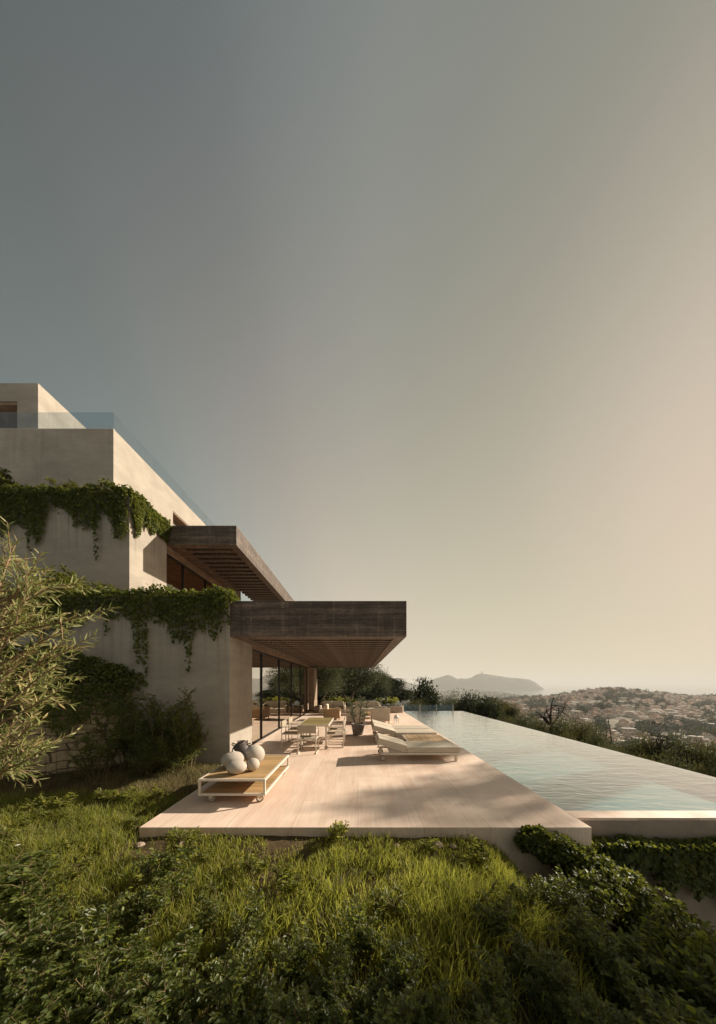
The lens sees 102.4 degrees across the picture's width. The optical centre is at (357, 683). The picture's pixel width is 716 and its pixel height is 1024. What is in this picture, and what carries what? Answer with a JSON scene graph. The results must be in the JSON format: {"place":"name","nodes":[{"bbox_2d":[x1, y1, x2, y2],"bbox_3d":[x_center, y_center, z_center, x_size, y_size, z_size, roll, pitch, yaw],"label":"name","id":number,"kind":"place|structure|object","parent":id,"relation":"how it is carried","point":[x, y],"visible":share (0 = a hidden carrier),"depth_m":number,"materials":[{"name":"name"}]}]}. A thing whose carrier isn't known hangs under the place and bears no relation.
{"place":"outdoors","nodes":[
{"label":"outdoors","id":0,"kind":"place"},
{"bbox_2d":[0,759,614,1023],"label":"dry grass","id":1,"kind":"structure","parent":0,"point":[120,775],"depth_m":5.64,"materials":[{"name":"green plant"}]},
{"bbox_2d":[313,667,351,704],"bbox_3d":[-3.349,-0.027,24.411,5.715,4.587,4.975,0,0,24],"label":"olive tree","id":2,"kind":"object","parent":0,"point":[325,677],"visible":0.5,"depth_m":23.48,"materials":[{"name":"green plant"}]},
{"bbox_2d":[0,762,700,1023],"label":"garden ground","id":3,"kind":"structure","parent":0,"point":[278,842],"depth_m":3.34,"materials":[{"name":"green plant"}]},
{"bbox_2d":[0,848,36,907],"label":"leafy shrub","id":4,"kind":"object","parent":3,"relation":"on","point":[17,858],"visible":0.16,"depth_m":2.89,"materials":[{"name":"green plant"}]},
{"bbox_2d":[0,848,63,926],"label":"leafy shrub","id":5,"kind":"object","parent":3,"relation":"on","point":[41,864],"visible":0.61,"depth_m":2.56,"materials":[{"name":"green plant"}]},
{"bbox_2d":[18,791,55,814],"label":"herb","id":6,"kind":"object","parent":3,"relation":"on","point":[28,807],"visible":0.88,"depth_m":4.51,"materials":[{"name":"green plant"}]},
{"bbox_2d":[0,862,76,970],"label":"leafy shrub","id":7,"kind":"object","parent":3,"relation":"on","point":[20,930],"visible":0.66,"depth_m":2.28,"materials":[{"name":"green plant"}]},
{"bbox_2d":[0,946,79,1023],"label":"leafy shrub","id":8,"kind":"object","parent":3,"relation":"on","point":[47,983],"visible":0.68,"depth_m":1.77,"materials":[{"name":"green plant"}]},
{"bbox_2d":[0,903,92,1018],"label":"leafy shrub","id":9,"kind":"object","parent":3,"relation":"on","point":[15,971],"visible":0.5,"depth_m":1.97,"materials":[{"name":"green plant"}]},
{"bbox_2d":[0,921,110,1023],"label":"leafy shrub","id":10,"kind":"object","parent":3,"relation":"on","point":[66,1002],"visible":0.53,"depth_m":1.82,"materials":[{"name":"green plant"}]},
{"bbox_2d":[0,516,120,790],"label":"willow leaved tree","id":11,"kind":"object","parent":3,"relation":"on","point":[15,610],"visible":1,"depth_m":2.34,"materials":[{"name":"green plant"}]},
{"bbox_2d":[0,681,132,777],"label":"stone wall","id":12,"kind":"structure","parent":3,"relation":"on","point":[55,761],"depth_m":6.78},
{"bbox_2d":[0,638,147,746],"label":"wall ivy","id":13,"kind":"object","parent":12,"relation":"attached to","point":[103,672],"depth_m":6.82,"materials":[{"name":"green plant"}]},
{"bbox_2d":[64,853,97,882],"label":"herb","id":14,"kind":"object","parent":3,"relation":"on","point":[78,871],"visible":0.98,"depth_m":3.06,"materials":[{"name":"green plant"}]},
{"bbox_2d":[60,886,135,975],"bbox_3d":[-2.041,1.956,2.283,0.483,0.622,0.592,0,0,-21],"label":"leafy shrub","id":15,"kind":"object","parent":3,"relation":"on","point":[101,917],"visible":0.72,"depth_m":2.21,"materials":[{"name":"green plant"}]},
{"bbox_2d":[62,713,134,779],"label":"dark bush","id":16,"kind":"object","parent":3,"relation":"on","point":[108,755],"visible":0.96,"depth_m":6.15,"materials":[{"name":"green plant"}]},
{"bbox_2d":[50,968,147,1023],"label":"leafy shrub","id":17,"kind":"object","parent":3,"relation":"on","point":[107,1013],"visible":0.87,"depth_m":1.71,"materials":[{"name":"green plant"}]},
{"bbox_2d":[56,929,153,1023],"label":"leafy shrub","id":18,"kind":"object","parent":3,"relation":"on","point":[125,958],"visible":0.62,"depth_m":1.89,"materials":[{"name":"green plant"}]},
{"bbox_2d":[79,889,132,921],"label":"herb","id":19,"kind":"object","parent":3,"relation":"on","point":[95,903],"visible":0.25,"depth_m":2.60,"materials":[{"name":"green plant"}]},
{"bbox_2d":[79,702,164,773],"bbox_3d":[-5.420,1.268,6.839,1.429,1.744,1.151,0,0,0],"label":"dark bush","id":20,"kind":"object","parent":3,"relation":"on","point":[124,719],"visible":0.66,"depth_m":6.66,"materials":[{"name":"green plant"}]},
{"bbox_2d":[116,871,176,938],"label":"leafy shrub","id":21,"kind":"object","parent":3,"relation":"on","point":[145,907],"visible":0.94,"depth_m":2.47,"materials":[{"name":"green plant"}]},
{"bbox_2d":[124,732,171,777],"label":"dark bush","id":22,"kind":"object","parent":3,"relation":"on","point":[142,759],"visible":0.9,"depth_m":6.38,"materials":[{"name":"green plant"}]},
{"bbox_2d":[110,680,195,770],"bbox_3d":[-4.950,1.017,6.990,1.505,2.228,1.662,0,0,35],"label":"dark bush","id":23,"kind":"object","parent":3,"relation":"on","point":[149,732],"visible":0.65,"depth_m":6.90,"materials":[{"name":"green plant"}]},
{"bbox_2d":[118,965,208,1023],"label":"leafy shrub","id":24,"kind":"object","parent":3,"relation":"on","point":[142,1013],"visible":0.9,"depth_m":1.72,"materials":[{"name":"green plant"}]},
{"bbox_2d":[131,837,201,917],"bbox_3d":[-1.805,1.869,2.731,0.599,0.696,0.508,0,0,-27],"label":"leafy shrub","id":25,"kind":"object","parent":3,"relation":"on","point":[170,864],"visible":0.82,"depth_m":2.76,"materials":[{"name":"green plant"}]},
{"bbox_2d":[124,923,216,1023],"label":"leafy shrub","id":26,"kind":"object","parent":3,"relation":"on","point":[183,957],"visible":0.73,"depth_m":1.87,"materials":[{"name":"green plant"}]},
{"bbox_2d":[151,732,202,773],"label":"dark bush","id":27,"kind":"object","parent":3,"relation":"on","point":[171,761],"visible":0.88,"depth_m":6.59,"materials":[{"name":"green plant"}]},
{"bbox_2d":[164,826,204,852],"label":"herb","id":28,"kind":"object","parent":3,"relation":"on","point":[176,834],"visible":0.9,"depth_m":3.55,"materials":[{"name":"green plant"}]},
{"bbox_2d":[160,700,212,770],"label":"dark bush","id":29,"kind":"object","parent":3,"relation":"on","point":[177,731],"visible":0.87,"depth_m":6.92,"materials":[{"name":"green plant"}]},
{"bbox_2d":[0,383,406,763],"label":"villa","id":30,"kind":"object","parent":3,"relation":"on","point":[251,675],"visible":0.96,"depth_m":9.84,"materials":[{"name":"beige paint"}]},
{"bbox_2d":[38,564,91,588],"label":"terrace shrub","id":31,"kind":"object","parent":30,"relation":"on","point":[64,575],"visible":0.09,"depth_m":8.58,"materials":[{"name":"green plant"}]},
{"bbox_2d":[0,478,172,560],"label":"hanging ivy","id":32,"kind":"object","parent":30,"relation":"hanging from","point":[155,520],"visible":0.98,"depth_m":9.68,"materials":[{"name":"green plant"}]},
{"bbox_2d":[0,582,240,686],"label":"hanging ivy","id":33,"kind":"object","parent":30,"relation":"hanging from","point":[156,595],"visible":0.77,"depth_m":7.38,"materials":[{"name":"green plant"}]},
{"bbox_2d":[192,879,230,940],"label":"leafy shrub","id":34,"kind":"object","parent":3,"relation":"on","point":[211,915],"visible":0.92,"depth_m":2.46,"materials":[{"name":"green plant"}]},
{"bbox_2d":[199,972,250,1023],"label":"leafy shrub","id":35,"kind":"object","parent":3,"relation":"on","point":[231,1016],"visible":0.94,"depth_m":1.71,"materials":[{"name":"green plant"}]},
{"bbox_2d":[199,931,269,1023],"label":"leafy shrub","id":36,"kind":"object","parent":3,"relation":"on","point":[230,966],"visible":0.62,"depth_m":1.88,"materials":[{"name":"green plant"}]},
{"bbox_2d":[216,933,255,961],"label":"herb","id":37,"kind":"object","parent":3,"relation":"on","point":[223,945],"visible":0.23,"depth_m":2.22,"materials":[{"name":"green plant"}]},
{"bbox_2d":[225,884,269,956],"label":"leafy shrub","id":38,"kind":"object","parent":3,"relation":"on","point":[248,926],"visible":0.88,"depth_m":2.34,"materials":[{"name":"green plant"}]},
{"bbox_2d":[240,851,272,879],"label":"herb","id":39,"kind":"object","parent":3,"relation":"on","point":[250,860],"visible":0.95,"depth_m":3.13,"materials":[{"name":"green plant"}]},
{"bbox_2d":[231,960,325,1023],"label":"leafy shrub","id":40,"kind":"object","parent":3,"relation":"on","point":[266,1002],"visible":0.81,"depth_m":1.73,"materials":[{"name":"green plant"}]},
{"bbox_2d":[270,860,304,896],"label":"herb","id":41,"kind":"object","parent":3,"relation":"on","point":[286,876],"visible":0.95,"depth_m":2.88,"materials":[{"name":"green plant"}]},
{"bbox_2d":[270,922,324,990],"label":"leafy shrub","id":42,"kind":"object","parent":3,"relation":"on","point":[289,961],"visible":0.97,"depth_m":2.02,"materials":[{"name":"green plant"}]},
{"bbox_2d":[282,980,362,1023],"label":"leafy shrub","id":43,"kind":"object","parent":3,"relation":"on","point":[336,1012],"visible":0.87,"depth_m":1.69,"materials":[{"name":"green plant"}]},
{"bbox_2d":[307,935,356,1014],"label":"leafy shrub","id":44,"kind":"object","parent":3,"relation":"on","point":[333,981],"visible":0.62,"depth_m":1.88,"materials":[{"name":"green plant"}]},
{"bbox_2d":[326,819,349,844],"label":"herb","id":45,"kind":"object","parent":3,"relation":"on","point":[338,831],"visible":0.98,"depth_m":3.69,"materials":[{"name":"green plant"}]},
{"bbox_2d":[322,907,360,985],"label":"leafy shrub","id":46,"kind":"object","parent":3,"relation":"on","point":[347,938],"visible":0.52,"depth_m":2.13,"materials":[{"name":"green plant"}]},
{"bbox_2d":[341,893,385,961],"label":"leafy shrub","id":47,"kind":"object","parent":3,"relation":"on","point":[368,937],"visible":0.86,"depth_m":2.24,"materials":[{"name":"green plant"}]},
{"bbox_2d":[139,712,591,890],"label":"terrace deck","id":48,"kind":"structure","parent":3,"relation":"on","point":[359,784],"depth_m":4.72,"materials":[{"name":"stone"}]},
{"bbox_2d":[198,755,288,801],"bbox_3d":[-2.043,1.748,5.455,1.087,0.403,1.610,0,0,0],"label":"low coffee table","id":49,"kind":"object","parent":48,"relation":"on","point":[263,778],"visible":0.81,"depth_m":4.93,"materials":[{"name":"brown wood"}]},
{"bbox_2d":[244,745,264,761],"bbox_3d":[-1.985,1.360,5.520,0.376,0.370,0.376,0,0,0],"label":"sphere vase","id":50,"kind":"object","parent":49,"relation":"on","point":[255,751],"visible":0.71,"depth_m":5.40,"materials":[{"name":"white ceramic"}]},
{"bbox_2d":[297,725,318,753],"bbox_3d":[-1.410,1.544,8.186,0.520,0.808,0.538,0,0,0],"label":"dining chair","id":51,"kind":"object","parent":48,"relation":"on","point":[301,729],"visible":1,"depth_m":7.92,"materials":[{"name":"beige metal"}]},
{"bbox_2d":[298,718,333,748],"bbox_3d":[-1.315,1.579,9.325,0.920,0.739,1.830,0,0,0],"label":"dining table","id":52,"kind":"object","parent":48,"relation":"on","point":[323,722],"visible":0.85,"depth_m":8.95,"materials":[{"name":"brown wood"}]},
{"bbox_2d":[346,696,371,735],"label":"potted plant","id":53,"kind":"object","parent":48,"relation":"on","point":[357,728],"visible":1,"depth_m":10.82,"materials":[{"name":"green plant"}]},
{"bbox_2d":[370,706,389,722],"bbox_3d":[1.105,1.534,14.485,0.920,0.828,0.890,0,0,0],"label":"armchair","id":54,"kind":"object","parent":48,"relation":"on","point":[379,713],"visible":0.95,"depth_m":14.04,"materials":[{"name":"beige wicker"}]},
{"bbox_2d":[372,722,436,742],"bbox_3d":[1.527,1.657,9.780,2.097,0.582,0.800,0,0,0],"label":"sun lounger","id":55,"kind":"object","parent":48,"relation":"on","point":[393,732],"visible":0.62,"depth_m":9.40,"materials":[{"name":"beige fabric"}]},
{"bbox_2d":[375,733,459,760],"bbox_3d":[1.527,1.657,7.610,2.097,0.582,0.800,0,0,0],"label":"sun lounger","id":56,"kind":"object","parent":48,"relation":"on","point":[427,747],"visible":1,"depth_m":7.22,"materials":[{"name":"beige fabric"}]},
{"bbox_2d":[402,735,448,740],"bbox_3d":[2.030,1.799,8.740,1.220,0.298,1.080,0,0,0],"label":"slatted table","id":57,"kind":"object","parent":48,"relation":"on","point":[423,738],"visible":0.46,"depth_m":8.79,"materials":[{"name":"beige wood"}]},
{"bbox_2d":[346,964,421,1023],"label":"leafy shrub","id":58,"kind":"object","parent":3,"relation":"on","point":[375,1009],"visible":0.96,"depth_m":1.74,"materials":[{"name":"green plant"}]},
{"bbox_2d":[367,884,412,923],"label":"herb","id":59,"kind":"object","parent":3,"relation":"on","point":[382,900],"visible":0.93,"depth_m":2.62,"materials":[{"name":"green plant"}]},
{"bbox_2d":[377,933,427,1015],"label":"leafy shrub","id":60,"kind":"object","parent":3,"relation":"on","point":[400,955],"visible":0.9,"depth_m":1.95,"materials":[{"name":"green plant"}]},
{"bbox_2d":[396,978,453,1023],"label":"leafy shrub","id":61,"kind":"object","parent":3,"relation":"on","point":[425,1006],"visible":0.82,"depth_m":1.72,"materials":[{"name":"green plant"}]},
{"bbox_2d":[432,993,499,1023],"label":"leafy shrub","id":62,"kind":"object","parent":3,"relation":"on","point":[444,1017],"visible":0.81,"depth_m":1.66,"materials":[{"name":"green plant"}]},
{"bbox_2d":[465,834,490,867],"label":"herb","id":63,"kind":"object","parent":3,"relation":"on","point":[480,852],"visible":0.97,"depth_m":3.38,"materials":[{"name":"green plant"}]},
{"bbox_2d":[458,940,516,1023],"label":"leafy shrub","id":64,"kind":"object","parent":3,"relation":"on","point":[501,1004],"visible":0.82,"depth_m":1.85,"materials":[{"name":"green plant"}]},
{"bbox_2d":[467,887,517,948],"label":"leafy shrub","id":65,"kind":"object","parent":3,"relation":"on","point":[503,917],"visible":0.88,"depth_m":2.43,"materials":[{"name":"green plant"}]},
{"bbox_2d":[473,879,511,915],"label":"herb","id":66,"kind":"object","parent":3,"relation":"on","point":[502,900],"visible":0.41,"depth_m":2.69,"materials":[{"name":"green plant"}]},
{"bbox_2d":[504,874,542,916],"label":"leafy shrub","id":67,"kind":"object","parent":3,"relation":"on","point":[534,893],"visible":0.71,"depth_m":2.72,"materials":[{"name":"green plant"}]},
{"bbox_2d":[493,929,575,1007],"bbox_3d":[1.270,2.049,2.085,0.519,0.432,0.347,0,0,12],"label":"leafy shrub","id":68,"kind":"object","parent":3,"relation":"on","point":[545,966],"visible":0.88,"depth_m":2.09,"materials":[{"name":"green plant"}]},
{"bbox_2d":[518,957,595,1023],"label":"leafy shrub","id":69,"kind":"object","parent":3,"relation":"on","point":[573,1011],"visible":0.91,"depth_m":1.89,"materials":[{"name":"green plant"}]},
{"bbox_2d":[529,872,586,931],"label":"leafy shrub","id":70,"kind":"object","parent":3,"relation":"on","point":[550,898],"visible":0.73,"depth_m":2.95,"materials":[{"name":"green plant"}]},
{"bbox_2d":[495,847,628,1021],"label":"bank grass","id":71,"kind":"structure","parent":3,"relation":"on","point":[569,940],"depth_m":2.55,"materials":[{"name":"green plant"}]},
{"bbox_2d":[539,864,619,948],"bbox_3d":[2.410,2.505,3.154,0.966,0.893,0.646,0,0,-36],"label":"leafy shrub","id":72,"kind":"object","parent":3,"relation":"on","point":[603,911],"visible":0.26,"depth_m":3.09,"materials":[{"name":"green plant"}]},
{"bbox_2d":[544,904,618,976],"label":"leafy shrub","id":73,"kind":"object","parent":3,"relation":"on","point":[591,942],"visible":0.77,"depth_m":2.42,"materials":[{"name":"green plant"}]},
{"bbox_2d":[570,982,642,1023],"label":"leafy shrub","id":74,"kind":"object","parent":3,"relation":"on","point":[604,1009],"visible":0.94,"depth_m":1.74,"materials":[{"name":"green plant"}]},
{"bbox_2d":[513,824,715,959],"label":"creeping ivy","id":75,"kind":"object","parent":3,"relation":"on","point":[586,866],"visible":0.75,"depth_m":3.52,"materials":[{"name":"green plant"}]},
{"bbox_2d":[574,941,691,1017],"bbox_3d":[1.965,2.236,2.124,0.466,0.593,0.639,0,0,-23],"label":"leafy shrub","id":76,"kind":"object","parent":3,"relation":"on","point":[618,990],"visible":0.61,"depth_m":2.12,"materials":[{"name":"green plant"}]},
{"bbox_2d":[581,903,696,1006],"bbox_3d":[2.350,2.478,2.479,0.758,0.885,0.618,0,0,40],"label":"leafy shrub","id":77,"kind":"object","parent":3,"relation":"on","point":[614,938],"visible":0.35,"depth_m":2.46,"materials":[{"name":"green plant"}]},
{"bbox_2d":[603,912,715,1018],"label":"leafy shrub","id":78,"kind":"object","parent":3,"relation":"on","point":[681,979],"visible":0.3,"depth_m":2.34,"materials":[{"name":"green plant"}]},
{"bbox_2d":[622,975,700,1023],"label":"leafy shrub","id":79,"kind":"object","parent":3,"relation":"on","point":[652,1017],"visible":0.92,"depth_m":1.86,"materials":[{"name":"green plant"}]},
{"bbox_2d":[619,947,715,1023],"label":"leafy shrub","id":80,"kind":"object","parent":3,"relation":"on","point":[702,1011],"visible":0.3,"depth_m":2.12,"materials":[{"name":"green plant"}]},
{"bbox_2d":[640,895,715,984],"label":"leafy shrub","id":81,"kind":"object","parent":3,"relation":"on","point":[661,930],"visible":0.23,"depth_m":2.64,"materials":[{"name":"green plant"}]},
{"bbox_2d":[681,929,715,997],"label":"leafy shrub","id":82,"kind":"object","parent":3,"relation":"on","point":[702,949],"visible":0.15,"depth_m":2.46,"materials":[{"name":"green plant"}]},
{"bbox_2d":[322,664,387,704],"bbox_3d":[-0.959,-0.350,31.130,8.388,5.336,7.302,0,0,37],"label":"olive tree","id":83,"kind":"object","parent":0,"point":[358,678],"visible":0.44,"depth_m":29.62,"materials":[{"name":"green plant"}]},
{"bbox_2d":[0,0,715,684],"label":"sky","id":84,"kind":"structure","parent":0,"point":[414,301],"materials":[{"name":"grey"}]},
{"bbox_2d":[402,674,544,689],"bbox_3d":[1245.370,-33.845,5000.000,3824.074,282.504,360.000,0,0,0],"label":"headland","id":85,"kind":"structure","parent":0,"point":[478,682],"depth_m":4882.73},
{"bbox_2d":[381,690,715,750],"bbox_3d":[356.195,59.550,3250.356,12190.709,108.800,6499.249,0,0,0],"label":"valley slope","id":86,"kind":"structure","parent":0,"point":[613,721],"depth_m":422.26,"materials":[{"name":"green plant"}]},
{"bbox_2d":[356,685,392,700],"bbox_3d":[0.545,1.511,40.401,8.836,3.248,8.738,0,0,27],"label":"evergreen oak","id":87,"kind":"object","parent":86,"relation":"on","point":[370,696],"visible":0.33,"depth_m":38.13,"materials":[{"name":"green plant"}]},
{"bbox_2d":[379,676,408,700],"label":"evergreen oak","id":88,"kind":"object","parent":86,"relation":"on","point":[397,687],"visible":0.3,"depth_m":44.52,"materials":[{"name":"green plant"}]},
{"bbox_2d":[407,676,442,710],"bbox_3d":[7.729,5.649,32.854,4.891,13.276,4.871,0,0,33],"label":"evergreen oak","id":89,"kind":"object","parent":86,"relation":"on","point":[428,696],"visible":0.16,"depth_m":32.38,"materials":[{"name":"green plant"}]},
{"bbox_2d":[366,690,520,703],"bbox_3d":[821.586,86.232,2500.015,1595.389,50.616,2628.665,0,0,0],"label":"plain woods","id":90,"kind":"object","parent":86,"relation":"on","point":[481,695],"visible":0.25,"depth_m":2303.12,"materials":[{"name":"green plant"}]},
{"bbox_2d":[450,689,479,712],"bbox_3d":[12.813,6.685,33.227,4.666,12.221,4.614,0,0,20],"label":"evergreen oak","id":91,"kind":"object","parent":86,"relation":"on","point":[460,706],"visible":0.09,"depth_m":32.74,"materials":[{"name":"green plant"}]},
{"bbox_2d":[465,695,503,720],"bbox_3d":[11.838,5.572,26.891,4.106,9.302,4.123,0,0,-16],"label":"evergreen oak","id":92,"kind":"object","parent":86,"relation":"on","point":[484,708],"visible":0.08,"depth_m":26.59,"materials":[{"name":"green plant"}]},
{"bbox_2d":[380,687,715,756],"bbox_3d":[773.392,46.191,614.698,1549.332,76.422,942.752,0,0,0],"label":"hillside woods","id":93,"kind":"object","parent":86,"relation":"on","point":[686,723],"visible":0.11,"depth_m":508.83,"materials":[{"name":"green plant"}]},
{"bbox_2d":[381,688,715,715],"bbox_3d":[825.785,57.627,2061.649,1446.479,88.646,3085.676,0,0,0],"label":"distant houses","id":94,"kind":"structure","parent":86,"relation":"on","point":[679,706],"depth_m":673.86,"materials":[{"name":"tile"}]},
{"bbox_2d":[404,711,715,936],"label":"swimming pool","id":95,"kind":"structure","parent":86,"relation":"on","point":[599,791],"depth_m":5.91,"materials":[{"name":"liquid"}]},
{"bbox_2d":[592,833,715,901],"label":"wall ivy","id":96,"kind":"object","parent":95,"relation":"attached to","point":[679,857],"depth_m":3.98,"materials":[{"name":"green plant"}]},
{"bbox_2d":[540,711,580,737],"bbox_3d":[13.725,5.310,19.031,3.163,7.213,3.171,0,0,23],"label":"brush","id":97,"kind":"object","parent":86,"relation":"on","point":[557,727],"visible":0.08,"depth_m":19.00,"materials":[{"name":"green plant"}]},
{"bbox_2d":[561,708,613,747],"bbox_3d":[13.280,5.099,16.966,3.067,7.547,2.995,0,0,-20],"label":"brush","id":98,"kind":"object","parent":86,"relation":"on","point":[581,732],"visible":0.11,"depth_m":16.90,"materials":[{"name":"green plant"}]},
{"bbox_2d":[581,720,616,749],"bbox_3d":[12.401,5.243,14.981,1.873,6.576,1.878,0,0,22],"label":"brush","id":99,"kind":"object","parent":86,"relation":"on","point":[594,738],"visible":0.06,"depth_m":14.98,"materials":[{"name":"green plant"}]},
{"bbox_2d":[609,729,661,758],"bbox_3d":[13.433,5.341,14.033,2.336,6.153,2.331,0,0,-10],"label":"brush","id":100,"kind":"object","parent":86,"relation":"on","point":[630,748],"visible":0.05,"depth_m":13.91,"materials":[{"name":"green plant"}]},
{"bbox_2d":[629,722,695,766],"bbox_3d":[14.095,5.076,13.448,3.092,6.885,3.166,0,0,29],"label":"brush","id":101,"kind":"object","parent":86,"relation":"on","point":[656,742],"visible":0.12,"depth_m":13.34,"materials":[{"name":"green plant"}]},
{"bbox_2d":[654,748,707,770],"bbox_3d":[11.345,5.135,10.180,2.128,5.877,2.123,0,0,-22],"label":"brush","id":102,"kind":"object","parent":86,"relation":"on","point":[677,762],"visible":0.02,"depth_m":10.17,"materials":[{"name":"green plant"}]},
{"bbox_2d":[650,730,714,767],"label":"brush","id":103,"kind":"object","parent":86,"relation":"on","point":[682,746],"visible":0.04,"depth_m":12.75,"materials":[{"name":"green plant"}]},
{"bbox_2d":[658,726,715,775],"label":"brush","id":104,"kind":"object","parent":86,"relation":"on","point":[706,757],"visible":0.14,"depth_m":12.00,"materials":[{"name":"green plant"}]},
{"bbox_2d":[668,745,715,776],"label":"brush","id":105,"kind":"object","parent":86,"relation":"on","point":[702,770],"visible":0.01,"depth_m":9.59,"materials":[{"name":"green plant"}]},
{"bbox_2d":[473,685,715,696],"bbox_3d":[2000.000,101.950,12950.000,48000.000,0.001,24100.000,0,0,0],"label":"sea","id":106,"kind":"structure","parent":0,"point":[690,690],"depth_m":4922.73,"materials":[{"name":"grey liquid"}]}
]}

